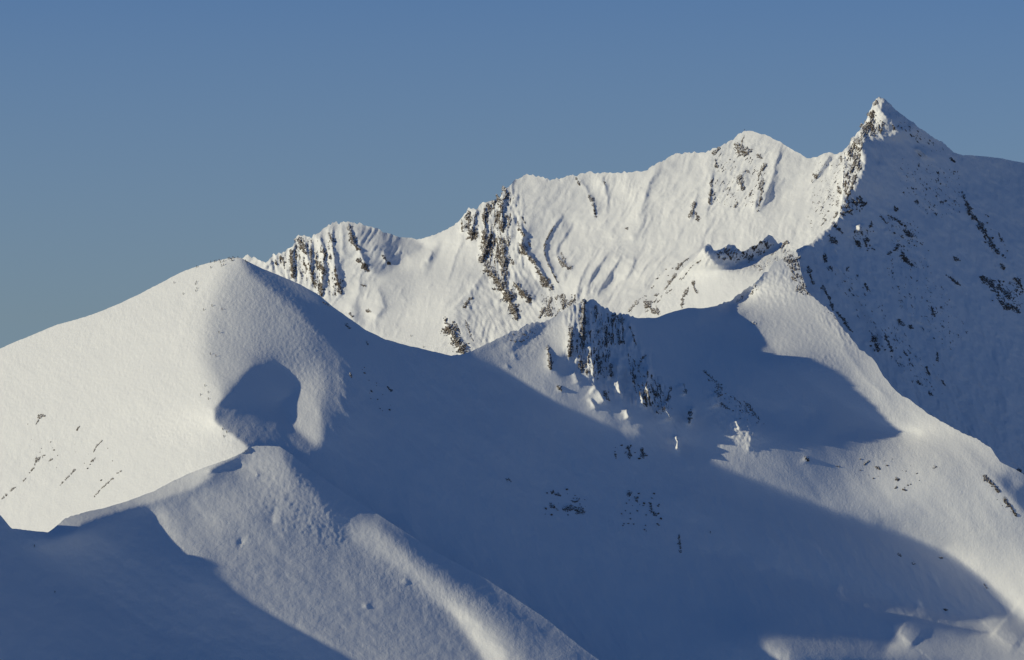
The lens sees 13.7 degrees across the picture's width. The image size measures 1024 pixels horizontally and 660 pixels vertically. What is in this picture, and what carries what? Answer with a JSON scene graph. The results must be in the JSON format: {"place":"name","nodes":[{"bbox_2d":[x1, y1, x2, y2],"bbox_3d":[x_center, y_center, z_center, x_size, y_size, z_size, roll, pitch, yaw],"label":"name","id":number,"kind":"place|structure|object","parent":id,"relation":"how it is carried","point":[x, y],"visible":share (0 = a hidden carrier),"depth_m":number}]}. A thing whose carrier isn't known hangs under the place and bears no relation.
{"place":"outdoors","nodes":[
{"label":"outdoors","id":0,"kind":"place"},
{"bbox_2d":[0,446,597,659],"bbox_3d":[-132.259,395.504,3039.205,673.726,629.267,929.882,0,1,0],"label":"mountain spur","id":1,"kind":"structure","parent":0,"point":[266,553],"depth_m":2889.33},
{"bbox_2d":[0,257,1023,659],"bbox_3d":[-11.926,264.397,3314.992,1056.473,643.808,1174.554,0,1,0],"label":"mountain ridge","id":2,"kind":"structure","parent":0,"point":[792,555],"depth_m":3116.37},
{"bbox_2d":[508,328,537,342],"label":"rock cliff","id":3,"kind":"structure","parent":2,"relation":"on","point":[521,341],"depth_m":3192.76},
{"bbox_2d":[545,345,553,369],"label":"rock outcrop","id":4,"kind":"object","parent":2,"relation":"on","point":[549,360],"visible":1,"depth_m":3170.76},
{"bbox_2d":[567,326,573,356],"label":"rock outcrop","id":5,"kind":"object","parent":2,"relation":"on","point":[570,353],"visible":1,"depth_m":3183.95},
{"bbox_2d":[562,504,584,513],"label":"rock outcrop","id":6,"kind":"object","parent":2,"relation":"on","point":[578,509],"visible":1,"depth_m":3066.12},
{"bbox_2d":[578,360,585,372],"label":"rock outcrop","id":7,"kind":"object","parent":2,"relation":"on","point":[581,366],"visible":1,"depth_m":3173.32},
{"bbox_2d":[579,299,586,348],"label":"rock outcrop","id":8,"kind":"object","parent":2,"relation":"on","point":[581,319],"visible":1,"depth_m":3204.75},
{"bbox_2d":[578,311,609,377],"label":"rock cliff","id":9,"kind":"structure","parent":2,"relation":"on","point":[594,351],"depth_m":3194.15},
{"bbox_2d":[594,354,601,372],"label":"rock outcrop","id":10,"kind":"object","parent":2,"relation":"on","point":[597,357],"visible":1,"depth_m":3184.33},
{"bbox_2d":[603,390,609,400],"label":"rock outcrop","id":11,"kind":"object","parent":2,"relation":"on","point":[605,394],"visible":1,"depth_m":3160.42},
{"bbox_2d":[609,363,613,376],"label":"rock outcrop","id":12,"kind":"object","parent":2,"relation":"on","point":[611,372],"visible":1,"depth_m":3179.37},
{"bbox_2d":[611,313,616,335],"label":"rock outcrop","id":13,"kind":"object","parent":2,"relation":"on","point":[613,321],"visible":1,"depth_m":3231.49},
{"bbox_2d":[604,313,624,344],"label":"rock cliff","id":14,"kind":"structure","parent":2,"relation":"on","point":[612,337],"depth_m":3222.02},
{"bbox_2d":[639,447,645,457],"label":"rock outcrop","id":15,"kind":"object","parent":2,"relation":"on","point":[642,455],"visible":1,"depth_m":3136.43},
{"bbox_2d":[642,389,647,406],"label":"rock outcrop","id":16,"kind":"object","parent":2,"relation":"on","point":[645,394],"visible":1,"depth_m":3164.62},
{"bbox_2d":[628,353,668,413],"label":"rock cliff","id":17,"kind":"structure","parent":2,"relation":"on","point":[658,395],"depth_m":3179.14},
{"bbox_2d":[648,502,656,515],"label":"rock outcrop","id":18,"kind":"object","parent":2,"relation":"on","point":[653,512],"visible":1,"depth_m":3086.11},
{"bbox_2d":[665,386,671,400],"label":"rock outcrop","id":19,"kind":"object","parent":2,"relation":"on","point":[668,396],"visible":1,"depth_m":3183.70},
{"bbox_2d":[677,534,681,552],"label":"rock outcrop","id":20,"kind":"object","parent":2,"relation":"on","point":[679,543],"visible":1,"depth_m":3066.27},
{"bbox_2d":[687,409,692,422],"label":"rock outcrop","id":21,"kind":"object","parent":2,"relation":"on","point":[689,418],"visible":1,"depth_m":3169.80},
{"bbox_2d":[703,370,722,389],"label":"rock outcrop","id":22,"kind":"object","parent":2,"relation":"on","point":[718,384],"visible":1,"depth_m":3211.93},
{"bbox_2d":[707,375,755,415],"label":"rock cliff","id":23,"kind":"structure","parent":2,"relation":"on","point":[734,397],"depth_m":3197.11},
{"bbox_2d":[736,284,756,302],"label":"rock cliff","id":24,"kind":"structure","parent":2,"relation":"on","point":[739,300],"depth_m":3378.34},
{"bbox_2d":[744,401,759,419],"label":"rock outcrop","id":25,"kind":"object","parent":2,"relation":"on","point":[748,406],"visible":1,"depth_m":3196.68},
{"bbox_2d":[784,254,800,264],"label":"rock outcrop","id":26,"kind":"object","parent":2,"relation":"on","point":[790,259],"visible":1,"depth_m":3394.99},
{"bbox_2d":[783,258,810,295],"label":"rock cliff","id":27,"kind":"structure","parent":2,"relation":"on","point":[793,267],"depth_m":3379.30},
{"bbox_2d":[795,284,806,292],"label":"rock outcrop","id":28,"kind":"object","parent":2,"relation":"on","point":[799,288],"visible":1,"depth_m":3363.08},
{"bbox_2d":[983,474,999,492],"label":"rock outcrop","id":29,"kind":"object","parent":2,"relation":"on","point":[985,477],"visible":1,"depth_m":3142.56},
{"bbox_2d":[1003,498,1016,516],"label":"rock outcrop","id":30,"kind":"object","parent":2,"relation":"on","point":[1009,505],"visible":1,"depth_m":3132.26},
{"bbox_2d":[0,0,1023,347],"label":"sky","id":31,"kind":"structure","parent":0,"point":[144,143]},
{"bbox_2d":[242,131,848,355],"bbox_3d":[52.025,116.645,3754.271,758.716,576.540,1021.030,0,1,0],"label":"mountain face","id":32,"kind":"object","parent":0,"point":[415,292],"visible":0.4,"depth_m":3616.25},
{"bbox_2d":[288,249,295,277],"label":"rock outcrop","id":33,"kind":"object","parent":32,"relation":"on","point":[292,267],"visible":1,"depth_m":3716.52},
{"bbox_2d":[272,239,325,289],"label":"rock cliff","id":34,"kind":"structure","parent":32,"relation":"on","point":[316,261],"depth_m":3711.14},
{"bbox_2d":[294,235,306,254],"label":"rock outcrop","id":35,"kind":"object","parent":32,"relation":"on","point":[302,245],"visible":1,"depth_m":3724.16},
{"bbox_2d":[309,265,315,283],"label":"rock outcrop","id":36,"kind":"object","parent":32,"relation":"on","point":[312,274],"visible":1,"depth_m":3698.99},
{"bbox_2d":[317,282,324,295],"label":"rock outcrop","id":37,"kind":"object","parent":32,"relation":"on","point":[320,291],"visible":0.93,"depth_m":3684.59},
{"bbox_2d":[318,261,326,274],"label":"rock outcrop","id":38,"kind":"object","parent":32,"relation":"on","point":[322,268],"visible":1,"depth_m":3695.81},
{"bbox_2d":[324,240,342,295],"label":"rock cliff","id":39,"kind":"structure","parent":32,"relation":"on","point":[330,257],"depth_m":3690.41},
{"bbox_2d":[333,268,343,293],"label":"rock outcrop","id":40,"kind":"object","parent":32,"relation":"on","point":[337,283],"visible":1,"depth_m":3679.96},
{"bbox_2d":[347,223,360,250],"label":"rock outcrop","id":41,"kind":"object","parent":32,"relation":"on","point":[353,241],"visible":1,"depth_m":3705.44},
{"bbox_2d":[356,258,369,271],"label":"rock outcrop","id":42,"kind":"object","parent":32,"relation":"on","point":[364,266],"visible":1,"depth_m":3683.36},
{"bbox_2d":[440,318,468,353],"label":"rock outcrop","id":43,"kind":"object","parent":32,"relation":"on","point":[457,341],"visible":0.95,"depth_m":3574.76},
{"bbox_2d":[462,297,472,308],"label":"rock outcrop","id":44,"kind":"object","parent":32,"relation":"on","point":[466,302],"visible":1,"depth_m":3605.34},
{"bbox_2d":[464,210,473,235],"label":"rock outcrop","id":45,"kind":"object","parent":32,"relation":"on","point":[467,216],"visible":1,"depth_m":3685.13},
{"bbox_2d":[466,230,477,241],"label":"rock outcrop","id":46,"kind":"object","parent":32,"relation":"on","point":[473,236],"visible":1,"depth_m":3673.55},
{"bbox_2d":[466,210,478,237],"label":"rock cliff","id":47,"kind":"structure","parent":32,"relation":"on","point":[475,214],"depth_m":3680.69},
{"bbox_2d":[481,207,487,243],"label":"rock outcrop","id":48,"kind":"object","parent":32,"relation":"on","point":[484,215],"visible":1,"depth_m":3672.85},
{"bbox_2d":[478,233,495,262],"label":"rock outcrop","id":49,"kind":"object","parent":32,"relation":"on","point":[486,247],"visible":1,"depth_m":3652.65},
{"bbox_2d":[486,202,491,214],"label":"rock outcrop","id":50,"kind":"object","parent":32,"relation":"on","point":[489,210],"visible":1,"depth_m":3687.89},
{"bbox_2d":[484,191,513,280],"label":"rock cliff","id":51,"kind":"structure","parent":32,"relation":"on","point":[495,240],"depth_m":3658.44},
{"bbox_2d":[495,248,503,266],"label":"rock outcrop","id":52,"kind":"object","parent":32,"relation":"on","point":[499,256],"visible":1,"depth_m":3639.66},
{"bbox_2d":[480,261,519,320],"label":"rock outcrop","id":53,"kind":"object","parent":32,"relation":"on","point":[498,283],"visible":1,"depth_m":3600.35},
{"bbox_2d":[492,192,507,203],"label":"rock outcrop","id":54,"kind":"object","parent":32,"relation":"on","point":[498,199],"visible":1,"depth_m":3690.71},
{"bbox_2d":[495,202,505,232],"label":"rock outcrop","id":55,"kind":"object","parent":32,"relation":"on","point":[501,228],"visible":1,"depth_m":3673.31},
{"bbox_2d":[500,242,508,288],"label":"rock outcrop","id":56,"kind":"object","parent":32,"relation":"on","point":[504,251],"visible":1,"depth_m":3630.72},
{"bbox_2d":[512,282,531,302],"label":"rock outcrop","id":57,"kind":"object","parent":32,"relation":"on","point":[523,293],"visible":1,"depth_m":3588.18},
{"bbox_2d":[517,242,536,263],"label":"rock outcrop","id":58,"kind":"object","parent":32,"relation":"on","point":[523,249],"visible":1,"depth_m":3628.68},
{"bbox_2d":[538,306,545,318],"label":"rock outcrop","id":59,"kind":"object","parent":32,"relation":"on","point":[542,312],"visible":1,"depth_m":3566.43},
{"bbox_2d":[534,263,552,290],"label":"rock outcrop","id":60,"kind":"object","parent":32,"relation":"on","point":[544,282],"visible":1,"depth_m":3594.93},
{"bbox_2d":[545,297,552,316],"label":"rock outcrop","id":61,"kind":"object","parent":32,"relation":"on","point":[548,311],"visible":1,"depth_m":3565.74},
{"bbox_2d":[543,226,558,282],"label":"rock outcrop","id":62,"kind":"object","parent":32,"relation":"on","point":[551,230],"visible":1,"depth_m":3623.95},
{"bbox_2d":[541,293,575,316],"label":"rock cliff","id":63,"kind":"structure","parent":32,"relation":"on","point":[561,296],"depth_m":3570.25},
{"bbox_2d":[557,256,571,269],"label":"rock outcrop","id":64,"kind":"object","parent":32,"relation":"on","point":[564,264],"visible":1,"depth_m":3603.17},
{"bbox_2d":[561,297,567,309],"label":"rock outcrop","id":65,"kind":"object","parent":32,"relation":"on","point":[564,303],"visible":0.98,"depth_m":3564.01},
{"bbox_2d":[628,298,640,311],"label":"rock outcrop","id":66,"kind":"object","parent":32,"relation":"on","point":[633,305],"visible":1,"depth_m":3523.41},
{"bbox_2d":[664,273,676,288],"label":"rock outcrop","id":67,"kind":"object","parent":32,"relation":"on","point":[671,280],"visible":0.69,"depth_m":3531.28},
{"bbox_2d":[675,258,688,269],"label":"rock outcrop","id":68,"kind":"object","parent":32,"relation":"on","point":[679,265],"visible":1,"depth_m":3541.76},
{"bbox_2d":[688,201,695,218],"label":"rock outcrop","id":69,"kind":"object","parent":32,"relation":"on","point":[692,210],"visible":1,"depth_m":3590.52},
{"bbox_2d":[708,188,713,203],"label":"rock outcrop","id":70,"kind":"object","parent":32,"relation":"on","point":[710,194],"visible":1,"depth_m":3594.08},
{"bbox_2d":[709,153,764,211],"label":"rock cliff","id":71,"kind":"structure","parent":32,"relation":"on","point":[732,182],"depth_m":3595.36},
{"bbox_2d":[736,174,744,190],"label":"rock outcrop","id":72,"kind":"object","parent":32,"relation":"on","point":[740,178],"visible":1,"depth_m":3590.09},
{"bbox_2d":[733,142,752,155],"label":"rock outcrop","id":73,"kind":"object","parent":32,"relation":"on","point":[741,149],"visible":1,"depth_m":3623.89},
{"bbox_2d":[758,178,764,192],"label":"rock outcrop","id":74,"kind":"object","parent":32,"relation":"on","point":[761,183],"visible":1,"depth_m":3574.61},
{"bbox_2d":[757,163,766,180],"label":"rock outcrop","id":75,"kind":"object","parent":32,"relation":"on","point":[762,168],"visible":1,"depth_m":3592.07},
{"bbox_2d":[811,162,840,221],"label":"rock cliff","id":76,"kind":"structure","parent":32,"relation":"on","point":[827,190],"depth_m":3533.85},
{"bbox_2d":[638,235,797,317],"bbox_3d":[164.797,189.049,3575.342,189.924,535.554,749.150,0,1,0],"label":"mountain crag","id":77,"kind":"structure","parent":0,"point":[718,281],"depth_m":3418.21},
{"bbox_2d":[643,301,660,314],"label":"rock outcrop","id":78,"kind":"object","parent":77,"relation":"on","point":[647,304],"visible":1,"depth_m":3430.91},
{"bbox_2d":[645,260,700,312],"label":"rock cliff","id":79,"kind":"structure","parent":77,"relation":"on","point":[671,289],"depth_m":3433.49},
{"bbox_2d":[680,288,688,308],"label":"rock outcrop","id":80,"kind":"object","parent":77,"relation":"on","point":[682,299],"visible":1,"depth_m":3419.38},
{"bbox_2d":[724,247,731,259],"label":"rock outcrop","id":81,"kind":"object","parent":77,"relation":"on","point":[726,250],"visible":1,"depth_m":3422.15},
{"bbox_2d":[715,239,771,260],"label":"rock cliff","id":82,"kind":"structure","parent":77,"relation":"on","point":[733,253],"depth_m":3430.18},
{"bbox_2d":[751,249,793,267],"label":"rock cliff","id":83,"kind":"structure","parent":77,"relation":"on","point":[769,258],"depth_m":3418.01},
{"bbox_2d":[779,240,789,248],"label":"rock outcrop","id":84,"kind":"object","parent":77,"relation":"on","point":[784,243],"visible":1,"depth_m":3438.46},
{"bbox_2d":[796,97,1023,472],"bbox_3d":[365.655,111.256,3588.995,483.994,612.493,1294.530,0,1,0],"label":"mountain peak","id":85,"kind":"structure","parent":0,"point":[978,367],"depth_m":3483.48},
{"bbox_2d":[806,266,814,284],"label":"rock outcrop","id":86,"kind":"object","parent":85,"relation":"on","point":[808,270],"visible":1,"depth_m":3432.09},
{"bbox_2d":[820,285,833,310],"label":"rock outcrop","id":87,"kind":"object","parent":85,"relation":"on","point":[829,298],"visible":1,"depth_m":3425.00},
{"bbox_2d":[828,234,837,243],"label":"rock outcrop","id":88,"kind":"object","parent":85,"relation":"on","point":[833,240],"visible":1,"depth_m":3462.29},
{"bbox_2d":[832,221,843,233],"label":"rock outcrop","id":89,"kind":"object","parent":85,"relation":"on","point":[835,226],"visible":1,"depth_m":3472.28},
{"bbox_2d":[836,311,852,331],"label":"rock outcrop","id":90,"kind":"object","parent":85,"relation":"on","point":[844,320],"visible":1,"depth_m":3418.11},
{"bbox_2d":[840,195,862,216],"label":"rock cliff","id":91,"kind":"structure","parent":85,"relation":"on","point":[848,206],"depth_m":3487.84},
{"bbox_2d":[847,137,859,156],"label":"rock outcrop","id":92,"kind":"object","parent":85,"relation":"on","point":[856,140],"visible":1,"depth_m":3526.72},
{"bbox_2d":[849,156,857,172],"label":"rock outcrop","id":93,"kind":"object","parent":85,"relation":"on","point":[853,164],"visible":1,"depth_m":3512.47},
{"bbox_2d":[850,174,857,189],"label":"rock outcrop","id":94,"kind":"object","parent":85,"relation":"on","point":[852,182],"visible":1,"depth_m":3498.53},
{"bbox_2d":[842,112,875,192],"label":"rock cliff","id":95,"kind":"structure","parent":85,"relation":"on","point":[858,168],"depth_m":3515.43},
{"bbox_2d":[853,198,866,207],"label":"rock outcrop","id":96,"kind":"object","parent":85,"relation":"on","point":[860,201],"visible":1,"depth_m":3491.79},
{"bbox_2d":[859,110,875,145],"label":"rock outcrop","id":97,"kind":"object","parent":85,"relation":"on","point":[865,127],"visible":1,"depth_m":3544.77},
{"bbox_2d":[870,124,875,136],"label":"rock outcrop","id":98,"kind":"object","parent":85,"relation":"on","point":[873,129],"visible":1,"depth_m":3540.92},
{"bbox_2d":[871,335,879,351],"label":"rock outcrop","id":99,"kind":"object","parent":85,"relation":"on","point":[874,339],"visible":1,"depth_m":3415.81},
{"bbox_2d":[869,118,890,133],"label":"rock cliff","id":100,"kind":"structure","parent":85,"relation":"on","point":[878,129],"depth_m":3539.61},
{"bbox_2d":[827,268,933,389],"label":"rock cliff","id":101,"kind":"structure","parent":85,"relation":"on","point":[884,332],"depth_m":3427.53},
{"bbox_2d":[884,335,892,351],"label":"rock outcrop","id":102,"kind":"object","parent":85,"relation":"on","point":[890,347],"visible":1,"depth_m":3419.12},
{"bbox_2d":[888,217,918,250],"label":"rock cliff","id":103,"kind":"structure","parent":85,"relation":"on","point":[905,234],"depth_m":3497.58},
{"bbox_2d":[899,251,912,266],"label":"rock outcrop","id":104,"kind":"object","parent":85,"relation":"on","point":[904,258],"visible":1,"depth_m":3484.35},
{"bbox_2d":[903,229,912,237],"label":"rock outcrop","id":105,"kind":"object","parent":85,"relation":"on","point":[908,233],"visible":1,"depth_m":3499.30},
{"bbox_2d":[897,122,940,151],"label":"rock cliff","id":106,"kind":"structure","parent":85,"relation":"on","point":[917,135],"depth_m":3560.75},
{"bbox_2d":[887,258,967,349],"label":"rock cliff","id":107,"kind":"structure","parent":85,"relation":"on","point":[927,301],"depth_m":3463.66},
{"bbox_2d":[902,158,964,214],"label":"rock cliff","id":108,"kind":"structure","parent":85,"relation":"on","point":[935,189],"depth_m":3549.03},
{"bbox_2d":[946,274,960,285],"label":"rock outcrop","id":109,"kind":"object","parent":85,"relation":"on","point":[955,282],"visible":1,"depth_m":3499.91},
{"bbox_2d":[961,191,970,212],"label":"rock outcrop","id":110,"kind":"object","parent":85,"relation":"on","point":[967,204],"visible":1,"depth_m":3560.13},
{"bbox_2d":[967,211,987,235],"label":"rock outcrop","id":111,"kind":"object","parent":85,"relation":"on","point":[984,230],"visible":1,"depth_m":3555.15},
{"bbox_2d":[963,198,993,249],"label":"rock cliff","id":112,"kind":"structure","parent":85,"relation":"on","point":[970,208],"depth_m":3552.73},
{"bbox_2d":[979,275,995,287],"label":"rock outcrop","id":113,"kind":"object","parent":85,"relation":"on","point":[985,280],"visible":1,"depth_m":3519.27},
{"bbox_2d":[987,237,999,254],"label":"rock outcrop","id":114,"kind":"object","parent":85,"relation":"on","point":[997,251],"visible":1,"depth_m":3547.73},
{"bbox_2d":[996,285,1011,298],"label":"rock outcrop","id":115,"kind":"object","parent":85,"relation":"on","point":[1008,294],"visible":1,"depth_m":3524.36},
{"bbox_2d":[987,279,1022,311],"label":"rock cliff","id":116,"kind":"structure","parent":85,"relation":"on","point":[1002,298],"depth_m":3524.69},
{"bbox_2d":[998,299,1020,312],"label":"rock outcrop","id":117,"kind":"object","parent":85,"relation":"on","point":[1009,307],"visible":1,"depth_m":3515.39},
{"bbox_2d":[1013,277,1023,289],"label":"rock outcrop","id":118,"kind":"object","parent":85,"relation":"on","point":[1018,281],"visible":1,"depth_m":3540.43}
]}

